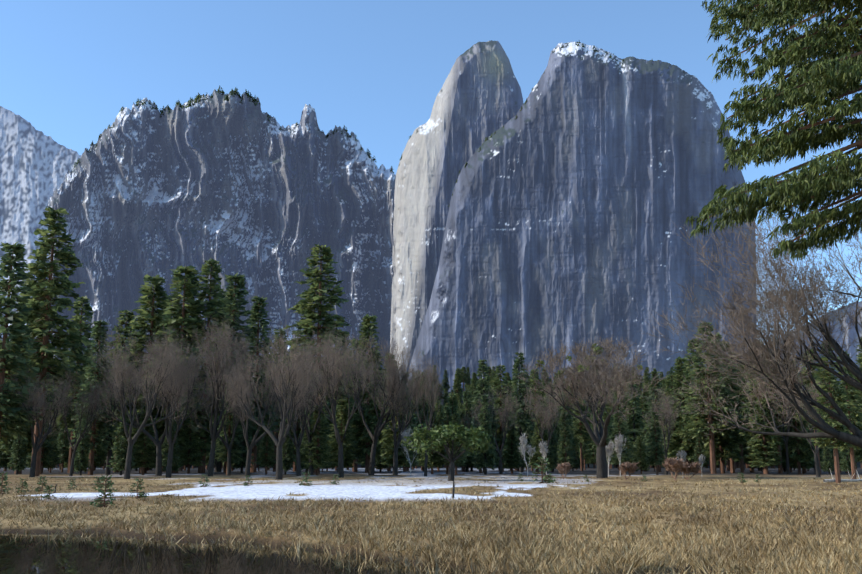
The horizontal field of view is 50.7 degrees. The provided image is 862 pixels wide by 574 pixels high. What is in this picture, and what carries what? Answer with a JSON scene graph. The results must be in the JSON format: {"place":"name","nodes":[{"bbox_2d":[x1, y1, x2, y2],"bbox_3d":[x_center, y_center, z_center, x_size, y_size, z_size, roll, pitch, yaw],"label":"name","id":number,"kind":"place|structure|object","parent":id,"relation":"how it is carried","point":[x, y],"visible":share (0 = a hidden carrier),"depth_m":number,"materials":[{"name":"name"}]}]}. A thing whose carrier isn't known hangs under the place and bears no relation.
{"place":"outdoors","nodes":[
{"label":"outdoors","id":0,"kind":"place"},
{"bbox_2d":[0,106,82,340],"bbox_3d":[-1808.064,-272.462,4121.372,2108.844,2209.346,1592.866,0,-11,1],"label":"mountain","id":1,"kind":"structure","parent":0,"point":[36,165],"depth_m":4485.04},
{"bbox_2d":[48,89,395,386],"bbox_3d":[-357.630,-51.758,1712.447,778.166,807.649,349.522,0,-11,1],"label":"rocky mountain","id":2,"kind":"structure","parent":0,"point":[233,186],"depth_m":1719.49,"materials":[{"name":"stone"}]},
{"bbox_2d":[0,532,710,573],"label":"dry grass","id":3,"kind":"structure","parent":0,"point":[21,553],"depth_m":24.35,"materials":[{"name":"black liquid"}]},
{"bbox_2d":[0,476,861,573],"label":"dry meadow grass","id":4,"kind":"structure","parent":0,"point":[489,538],"depth_m":31.19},
{"bbox_2d":[0,392,861,573],"bbox_3d":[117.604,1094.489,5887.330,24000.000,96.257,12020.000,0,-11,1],"label":"ground sheet","id":5,"kind":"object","parent":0,"point":[380,492],"visible":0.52,"depth_m":68.07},
{"bbox_2d":[7,426,28,474],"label":"understory fir","id":6,"kind":"object","parent":5,"relation":"on","point":[21,460],"visible":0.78,"depth_m":186.73,"materials":[{"name":"green plant"}]},
{"bbox_2d":[0,241,42,443],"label":"conifer","id":7,"kind":"object","parent":5,"relation":"on","point":[14,411],"visible":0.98,"depth_m":151.32,"materials":[{"name":"green plant"}]},
{"bbox_2d":[0,282,62,473],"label":"conifer","id":8,"kind":"object","parent":5,"relation":"on","point":[5,447],"visible":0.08,"depth_m":197.09,"materials":[{"name":"green plant"}]},
{"bbox_2d":[30,396,55,473],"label":"understory fir","id":9,"kind":"object","parent":5,"relation":"on","point":[48,450],"visible":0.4,"depth_m":193.65,"materials":[{"name":"green plant"}]},
{"bbox_2d":[5,363,82,476],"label":"bare tree","id":10,"kind":"object","parent":5,"relation":"on","point":[35,403],"visible":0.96,"depth_m":150.98,"materials":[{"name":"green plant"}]},
{"bbox_2d":[5,206,95,475],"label":"conifer","id":11,"kind":"object","parent":5,"relation":"on","point":[51,291],"visible":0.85,"depth_m":167.24,"materials":[{"name":"green plant"}]},
{"bbox_2d":[53,423,70,471],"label":"understory fir","id":12,"kind":"object","parent":5,"relation":"on","point":[63,445],"visible":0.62,"depth_m":234.98,"materials":[{"name":"green plant"}]},
{"bbox_2d":[51,296,99,472],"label":"conifer","id":13,"kind":"object","parent":5,"relation":"on","point":[87,307],"visible":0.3,"depth_m":215.50,"materials":[{"name":"green plant"}]},
{"bbox_2d":[46,372,108,475],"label":"bare tree","id":14,"kind":"object","parent":5,"relation":"on","point":[92,408],"visible":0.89,"depth_m":162.72,"materials":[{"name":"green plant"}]},
{"bbox_2d":[73,419,91,474],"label":"understory fir","id":15,"kind":"object","parent":5,"relation":"on","point":[79,465],"visible":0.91,"depth_m":175.69,"materials":[{"name":"green plant"}]},
{"bbox_2d":[68,320,119,474],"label":"conifer","id":16,"kind":"object","parent":5,"relation":"on","point":[95,440],"visible":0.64,"depth_m":183.89,"materials":[{"name":"green plant"}]},
{"bbox_2d":[89,475,116,507],"bbox_3d":[-17.430,10.938,48.333,1.533,1.944,1.855,-6,-13,29],"label":"young pine","id":17,"kind":"object","parent":5,"relation":"on","point":[99,499],"visible":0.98,"depth_m":48.36,"materials":[{"name":"green plant"}]},
{"bbox_2d":[106,412,135,474],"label":"understory fir","id":18,"kind":"object","parent":5,"relation":"on","point":[120,459],"visible":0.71,"depth_m":173.91,"materials":[{"name":"green plant"}]},
{"bbox_2d":[100,310,142,471],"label":"conifer","id":19,"kind":"object","parent":5,"relation":"on","point":[126,329],"visible":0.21,"depth_m":236.79,"materials":[{"name":"green plant"}]},
{"bbox_2d":[85,348,160,474],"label":"bare tree","id":20,"kind":"object","parent":5,"relation":"on","point":[107,469],"visible":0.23,"depth_m":185.07,"materials":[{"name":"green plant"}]},
{"bbox_2d":[89,323,194,478],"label":"bare tree","id":21,"kind":"object","parent":5,"relation":"on","point":[130,440],"visible":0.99,"depth_m":135.82,"materials":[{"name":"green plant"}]},
{"bbox_2d":[104,274,180,472],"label":"conifer","id":22,"kind":"object","parent":5,"relation":"on","point":[153,318],"visible":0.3,"depth_m":216.34,"materials":[{"name":"green plant"}]},
{"bbox_2d":[84,334,203,475],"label":"bare tree","id":23,"kind":"object","parent":5,"relation":"on","point":[157,442],"visible":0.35,"depth_m":172.12,"materials":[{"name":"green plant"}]},
{"bbox_2d":[132,405,155,474],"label":"understory fir","id":24,"kind":"object","parent":5,"relation":"on","point":[145,446],"visible":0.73,"depth_m":180.89,"materials":[{"name":"green plant"}]},
{"bbox_2d":[161,418,179,465],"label":"understory fir","id":25,"kind":"object","parent":5,"relation":"on","point":[165,454],"visible":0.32,"depth_m":176.01,"materials":[{"name":"green plant"}]},
{"bbox_2d":[135,265,218,472],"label":"conifer","id":26,"kind":"object","parent":5,"relation":"on","point":[189,281],"visible":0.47,"depth_m":213.00,"materials":[{"name":"green plant"}]},
{"bbox_2d":[139,331,221,477],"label":"bare tree","id":27,"kind":"object","parent":5,"relation":"on","point":[168,431],"visible":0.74,"depth_m":147.14,"materials":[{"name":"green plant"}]},
{"bbox_2d":[177,398,205,473],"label":"understory fir","id":28,"kind":"object","parent":5,"relation":"on","point":[188,459],"visible":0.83,"depth_m":203.34,"materials":[{"name":"green plant"}]},
{"bbox_2d":[173,258,233,472],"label":"conifer","id":29,"kind":"object","parent":5,"relation":"on","point":[211,306],"visible":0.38,"depth_m":218.08,"materials":[{"name":"green plant"}]},
{"bbox_2d":[180,365,255,474],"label":"bare tree","id":30,"kind":"object","parent":5,"relation":"on","point":[226,443],"visible":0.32,"depth_m":175.36,"materials":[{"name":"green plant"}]},
{"bbox_2d":[191,311,262,476],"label":"bare tree","id":31,"kind":"object","parent":5,"relation":"on","point":[224,344],"visible":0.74,"depth_m":160.02,"materials":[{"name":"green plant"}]},
{"bbox_2d":[215,386,245,474],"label":"understory fir","id":32,"kind":"object","parent":5,"relation":"on","point":[223,453],"visible":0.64,"depth_m":178.43,"materials":[{"name":"green plant"}]},
{"bbox_2d":[206,273,266,472],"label":"conifer","id":33,"kind":"object","parent":5,"relation":"on","point":[234,308],"visible":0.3,"depth_m":223.93,"materials":[{"name":"green plant"}]},
{"bbox_2d":[231,406,256,472],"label":"understory fir","id":34,"kind":"object","parent":5,"relation":"on","point":[239,464],"visible":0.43,"depth_m":212.76,"materials":[{"name":"green plant"}]},
{"bbox_2d":[238,296,280,471],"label":"conifer","id":35,"kind":"object","parent":5,"relation":"on","point":[256,314],"visible":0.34,"depth_m":228.54,"materials":[{"name":"green plant"}]},
{"bbox_2d":[254,423,275,474],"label":"understory fir","id":36,"kind":"object","parent":5,"relation":"on","point":[265,457],"visible":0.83,"depth_m":180.27,"materials":[{"name":"green plant"}]},
{"bbox_2d":[220,344,313,476],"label":"bare tree","id":37,"kind":"object","parent":5,"relation":"on","point":[255,441],"visible":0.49,"depth_m":156.88,"materials":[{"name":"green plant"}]},
{"bbox_2d":[217,324,321,479],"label":"bare tree","id":38,"kind":"object","parent":5,"relation":"on","point":[294,371],"visible":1,"depth_m":131.09,"materials":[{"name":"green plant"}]},
{"bbox_2d":[260,328,295,471],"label":"conifer","id":39,"kind":"object","parent":5,"relation":"on","point":[282,333],"visible":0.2,"depth_m":254.54,"materials":[{"name":"green plant"}]},
{"bbox_2d":[282,420,294,474],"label":"understory fir","id":40,"kind":"object","parent":5,"relation":"on","point":[286,457],"visible":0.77,"depth_m":190.16,"materials":[{"name":"green plant"}]},
{"bbox_2d":[258,353,326,475],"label":"bare tree","id":41,"kind":"object","parent":5,"relation":"on","point":[297,443],"visible":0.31,"depth_m":167.50,"materials":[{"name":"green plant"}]},
{"bbox_2d":[273,343,321,470],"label":"conifer","id":42,"kind":"object","parent":5,"relation":"on","point":[297,432],"visible":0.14,"depth_m":256.65,"materials":[{"name":"green plant"}]},
{"bbox_2d":[293,405,316,474],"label":"understory fir","id":43,"kind":"object","parent":5,"relation":"on","point":[304,440],"visible":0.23,"depth_m":182.69,"materials":[{"name":"green plant"}]},
{"bbox_2d":[276,321,348,474],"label":"bare tree","id":44,"kind":"object","parent":5,"relation":"on","point":[311,470],"visible":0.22,"depth_m":171.97,"materials":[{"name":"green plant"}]},
{"bbox_2d":[300,405,331,474],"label":"understory fir","id":45,"kind":"object","parent":5,"relation":"on","point":[319,455],"visible":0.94,"depth_m":171.87,"materials":[{"name":"green plant"}]},
{"bbox_2d":[279,244,359,473],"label":"conifer","id":46,"kind":"object","parent":5,"relation":"on","point":[304,307],"visible":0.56,"depth_m":206.96,"materials":[{"name":"green plant"}]},
{"bbox_2d":[273,330,382,477],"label":"bare tree","id":47,"kind":"object","parent":5,"relation":"on","point":[337,377],"visible":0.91,"depth_m":149.12,"materials":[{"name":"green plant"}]},
{"bbox_2d":[320,336,359,471],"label":"conifer","id":48,"kind":"object","parent":5,"relation":"on","point":[328,424],"visible":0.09,"depth_m":246.00,"materials":[{"name":"green plant"}]},
{"bbox_2d":[326,399,358,468],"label":"understory fir","id":49,"kind":"object","parent":5,"relation":"on","point":[349,457],"visible":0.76,"depth_m":180.38,"materials":[{"name":"green plant"}]},
{"bbox_2d":[328,338,371,471],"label":"conifer","id":50,"kind":"object","parent":5,"relation":"on","point":[355,341],"visible":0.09,"depth_m":239.11,"materials":[{"name":"green plant"}]},
{"bbox_2d":[342,314,392,472],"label":"conifer","id":51,"kind":"object","parent":5,"relation":"on","point":[360,434],"visible":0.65,"depth_m":218.79,"materials":[{"name":"green plant"}]},
{"bbox_2d":[326,327,426,474],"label":"bare tree","id":52,"kind":"object","parent":5,"relation":"on","point":[377,431],"visible":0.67,"depth_m":177.35,"materials":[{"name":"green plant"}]},
{"bbox_2d":[378,396,414,466],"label":"understory fir","id":53,"kind":"object","parent":5,"relation":"on","point":[388,457],"visible":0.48,"depth_m":184.72,"materials":[{"name":"green plant"}]},
{"bbox_2d":[359,351,436,474],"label":"bare tree","id":54,"kind":"object","parent":5,"relation":"on","point":[396,386],"visible":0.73,"depth_m":175.69,"materials":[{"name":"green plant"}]},
{"bbox_2d":[393,372,417,471],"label":"conifer","id":55,"kind":"object","parent":5,"relation":"on","point":[409,426],"visible":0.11,"depth_m":248.78,"materials":[{"name":"green plant"}]},
{"bbox_2d":[411,386,434,470],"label":"conifer","id":56,"kind":"object","parent":5,"relation":"on","point":[423,421],"visible":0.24,"depth_m":258.59,"materials":[{"name":"green plant"}]},
{"bbox_2d":[406,356,444,475],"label":"bare tree","id":57,"kind":"object","parent":5,"relation":"on","point":[432,390],"visible":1,"depth_m":168.96,"materials":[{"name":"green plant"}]},
{"bbox_2d":[418,406,445,473],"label":"understory fir","id":58,"kind":"object","parent":5,"relation":"on","point":[431,460],"visible":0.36,"depth_m":195.43,"materials":[{"name":"green plant"}]},
{"bbox_2d":[434,407,454,473],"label":"understory fir","id":59,"kind":"object","parent":5,"relation":"on","point":[447,417],"visible":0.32,"depth_m":196.85,"materials":[{"name":"green plant"}]},
{"bbox_2d":[400,421,492,480],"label":"live oak","id":60,"kind":"object","parent":5,"relation":"on","point":[446,437],"visible":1,"depth_m":121.10,"materials":[{"name":"green plant"}]},
{"bbox_2d":[442,413,467,474],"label":"understory fir","id":61,"kind":"object","parent":5,"relation":"on","point":[460,461],"visible":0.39,"depth_m":177.01,"materials":[{"name":"green plant"}]},
{"bbox_2d":[457,391,474,471],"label":"conifer","id":62,"kind":"object","parent":5,"relation":"on","point":[467,404],"visible":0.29,"depth_m":252.64,"materials":[{"name":"green plant"}]},
{"bbox_2d":[466,359,501,471],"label":"conifer","id":63,"kind":"object","parent":5,"relation":"on","point":[483,367],"visible":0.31,"depth_m":237.78,"materials":[{"name":"green plant"}]},
{"bbox_2d":[472,395,500,474],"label":"understory fir","id":64,"kind":"object","parent":5,"relation":"on","point":[482,460],"visible":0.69,"depth_m":186.27,"materials":[{"name":"green plant"}]},
{"bbox_2d":[460,385,520,473],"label":"bare tree","id":65,"kind":"object","parent":5,"relation":"on","point":[507,415],"visible":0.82,"depth_m":199.40,"materials":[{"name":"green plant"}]},
{"bbox_2d":[489,365,518,471],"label":"conifer","id":66,"kind":"object","parent":5,"relation":"on","point":[497,384],"visible":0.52,"depth_m":242.97,"materials":[{"name":"green plant"}]},
{"bbox_2d":[501,423,523,473],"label":"understory fir","id":67,"kind":"object","parent":5,"relation":"on","point":[507,463],"visible":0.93,"depth_m":208.01,"materials":[{"name":"green plant"}]},
{"bbox_2d":[502,352,536,471],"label":"conifer","id":68,"kind":"object","parent":5,"relation":"on","point":[525,425],"visible":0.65,"depth_m":232.41,"materials":[{"name":"green plant"}]},
{"bbox_2d":[524,369,552,471],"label":"conifer","id":69,"kind":"object","parent":5,"relation":"on","point":[536,377],"visible":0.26,"depth_m":249.08,"materials":[{"name":"green plant"}]},
{"bbox_2d":[526,411,555,472],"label":"understory fir","id":70,"kind":"object","parent":5,"relation":"on","point":[537,440],"visible":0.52,"depth_m":195.17,"materials":[{"name":"green plant"}]},
{"bbox_2d":[532,457,555,483],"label":"young pine","id":71,"kind":"object","parent":5,"relation":"on","point":[545,478],"visible":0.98,"depth_m":106.53,"materials":[{"name":"green plant"}]},
{"bbox_2d":[522,384,568,474],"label":"bare tree","id":72,"kind":"object","parent":5,"relation":"on","point":[546,418],"visible":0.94,"depth_m":190.25,"materials":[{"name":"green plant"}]},
{"bbox_2d":[556,412,575,473],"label":"understory fir","id":73,"kind":"object","parent":5,"relation":"on","point":[561,456],"visible":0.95,"depth_m":192.53,"materials":[{"name":"green plant"}]},
{"bbox_2d":[570,387,593,470],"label":"conifer","id":74,"kind":"object","parent":5,"relation":"on","point":[580,433],"visible":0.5,"depth_m":274.12,"materials":[{"name":"green plant"}]},
{"bbox_2d":[513,334,664,477],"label":"bare tree","id":75,"kind":"object","parent":5,"relation":"on","point":[601,379],"visible":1,"depth_m":144.86,"materials":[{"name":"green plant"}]},
{"bbox_2d":[607,407,633,474],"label":"understory fir","id":76,"kind":"object","parent":5,"relation":"on","point":[625,453],"visible":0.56,"depth_m":179.72,"materials":[{"name":"green plant"}]},
{"bbox_2d":[621,382,648,470],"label":"conifer","id":77,"kind":"object","parent":5,"relation":"on","point":[632,425],"visible":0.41,"depth_m":256.98,"materials":[{"name":"green plant"}]},
{"bbox_2d":[634,436,650,473],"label":"understory fir","id":78,"kind":"object","parent":5,"relation":"on","point":[640,456],"visible":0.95,"depth_m":192.95,"materials":[{"name":"green plant"}]},
{"bbox_2d":[645,412,665,474],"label":"understory fir","id":79,"kind":"object","parent":5,"relation":"on","point":[658,445],"visible":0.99,"depth_m":180.51,"materials":[{"name":"green plant"}]},
{"bbox_2d":[642,371,668,471],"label":"conifer","id":80,"kind":"object","parent":5,"relation":"on","point":[651,391],"visible":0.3,"depth_m":238.19,"materials":[{"name":"green plant"}]},
{"bbox_2d":[643,387,684,474],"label":"bare tree","id":81,"kind":"object","parent":5,"relation":"on","point":[667,414],"visible":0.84,"depth_m":183.32,"materials":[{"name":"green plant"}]},
{"bbox_2d":[658,373,685,441],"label":"conifer","id":82,"kind":"object","parent":5,"relation":"on","point":[668,378],"visible":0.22,"depth_m":228.92,"materials":[{"name":"green plant"}]},
{"bbox_2d":[662,458,684,479],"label":"willow bush","id":83,"kind":"object","parent":5,"relation":"on","point":[675,465],"visible":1,"depth_m":120.03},
{"bbox_2d":[663,356,709,464],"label":"conifer","id":84,"kind":"object","parent":5,"relation":"on","point":[675,447],"visible":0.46,"depth_m":221.15,"materials":[{"name":"green plant"}]},
{"bbox_2d":[681,461,702,479],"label":"willow bush","id":85,"kind":"object","parent":5,"relation":"on","point":[694,467],"visible":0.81,"depth_m":123.39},
{"bbox_2d":[677,339,708,472],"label":"conifer","id":86,"kind":"object","parent":5,"relation":"on","point":[688,419],"visible":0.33,"depth_m":213.22,"materials":[{"name":"green plant"}]},
{"bbox_2d":[692,434,707,473],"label":"understory fir","id":87,"kind":"object","parent":5,"relation":"on","point":[702,451],"visible":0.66,"depth_m":202.25,"materials":[{"name":"green plant"}]},
{"bbox_2d":[685,321,741,473],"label":"conifer","id":88,"kind":"object","parent":5,"relation":"on","point":[700,423],"visible":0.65,"depth_m":201.13,"materials":[{"name":"green plant"}]},
{"bbox_2d":[698,332,747,472],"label":"conifer","id":89,"kind":"object","parent":5,"relation":"on","point":[726,444],"visible":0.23,"depth_m":205.74,"materials":[{"name":"green plant"}]},
{"bbox_2d":[716,341,751,472],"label":"conifer","id":90,"kind":"object","parent":5,"relation":"on","point":[732,462],"visible":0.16,"depth_m":215.44,"materials":[{"name":"green plant"}]},
{"bbox_2d":[729,354,754,472],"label":"conifer","id":91,"kind":"object","parent":5,"relation":"on","point":[738,392],"visible":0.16,"depth_m":227.00,"materials":[{"name":"green plant"}]},
{"bbox_2d":[729,360,757,472],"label":"conifer","id":92,"kind":"object","parent":5,"relation":"on","point":[746,451],"visible":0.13,"depth_m":228.69,"materials":[{"name":"green plant"}]},
{"bbox_2d":[642,179,861,447],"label":"bare tree","id":93,"kind":"object","parent":5,"relation":"on","point":[790,296],"visible":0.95,"depth_m":38.97,"materials":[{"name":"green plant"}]},
{"bbox_2d":[738,340,786,473],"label":"conifer","id":94,"kind":"object","parent":5,"relation":"on","point":[748,418],"visible":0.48,"depth_m":195.52,"materials":[{"name":"green plant"}]},
{"bbox_2d":[745,399,782,473],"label":"understory fir","id":95,"kind":"object","parent":5,"relation":"on","point":[762,452],"visible":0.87,"depth_m":191.65,"materials":[{"name":"green plant"}]},
{"bbox_2d":[758,354,785,473],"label":"conifer","id":96,"kind":"object","parent":5,"relation":"on","point":[780,469],"visible":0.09,"depth_m":206.07,"materials":[{"name":"green plant"}]},
{"bbox_2d":[683,0,861,261],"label":"conifer branches","id":97,"kind":"object","parent":5,"relation":"on","point":[838,76],"visible":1,"depth_m":12.33,"materials":[{"name":"green plant"}]},
{"bbox_2d":[757,359,800,473],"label":"bare tree","id":98,"kind":"object","parent":5,"relation":"on","point":[786,451],"visible":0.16,"depth_m":192.77,"materials":[{"name":"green plant"}]},
{"bbox_2d":[778,359,814,473],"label":"conifer","id":99,"kind":"object","parent":5,"relation":"on","point":[795,449],"visible":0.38,"depth_m":193.77,"materials":[{"name":"green plant"}]},
{"bbox_2d":[771,375,833,476],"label":"bare tree","id":100,"kind":"object","parent":5,"relation":"on","point":[815,452],"visible":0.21,"depth_m":155.34,"materials":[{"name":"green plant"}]},
{"bbox_2d":[793,349,829,473],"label":"conifer","id":101,"kind":"object","parent":5,"relation":"on","point":[812,367],"visible":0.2,"depth_m":186.84,"materials":[{"name":"green plant"}]},
{"bbox_2d":[820,445,834,474],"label":"understory fir","id":102,"kind":"object","parent":5,"relation":"on","point":[827,466],"visible":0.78,"depth_m":188.35,"materials":[{"name":"green plant"}]},
{"bbox_2d":[808,341,857,482],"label":"conifer","id":103,"kind":"object","parent":5,"relation":"on","point":[829,379],"visible":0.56,"depth_m":108.94,"materials":[{"name":"green plant"}]},
{"bbox_2d":[830,351,861,478],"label":"conifer","id":104,"kind":"object","parent":5,"relation":"on","point":[853,395],"visible":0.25,"depth_m":112.80,"materials":[{"name":"green plant"}]},
{"bbox_2d":[839,449,857,474],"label":"understory fir","id":105,"kind":"object","parent":5,"relation":"on","point":[846,465],"visible":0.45,"depth_m":181.51,"materials":[{"name":"green plant"}]},
{"bbox_2d":[0,0,861,344],"label":"sky","id":106,"kind":"structure","parent":0,"point":[377,70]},
{"bbox_2d":[390,40,523,379],"bbox_3d":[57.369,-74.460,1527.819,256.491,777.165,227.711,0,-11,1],"label":"cliff rock","id":107,"kind":"object","parent":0,"point":[478,99],"visible":0.27,"depth_m":1510.32,"materials":[{"name":"stone"}]},
{"bbox_2d":[408,42,756,395],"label":"cliff rock","id":108,"kind":"object","parent":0,"point":[587,177],"visible":0.61,"depth_m":1235.98,"materials":[{"name":"stone"}]},
{"bbox_2d":[768,301,861,390],"bbox_3d":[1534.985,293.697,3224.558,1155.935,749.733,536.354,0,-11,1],"label":"mountain","id":109,"kind":"structure","parent":0,"point":[851,351],"depth_m":3290.03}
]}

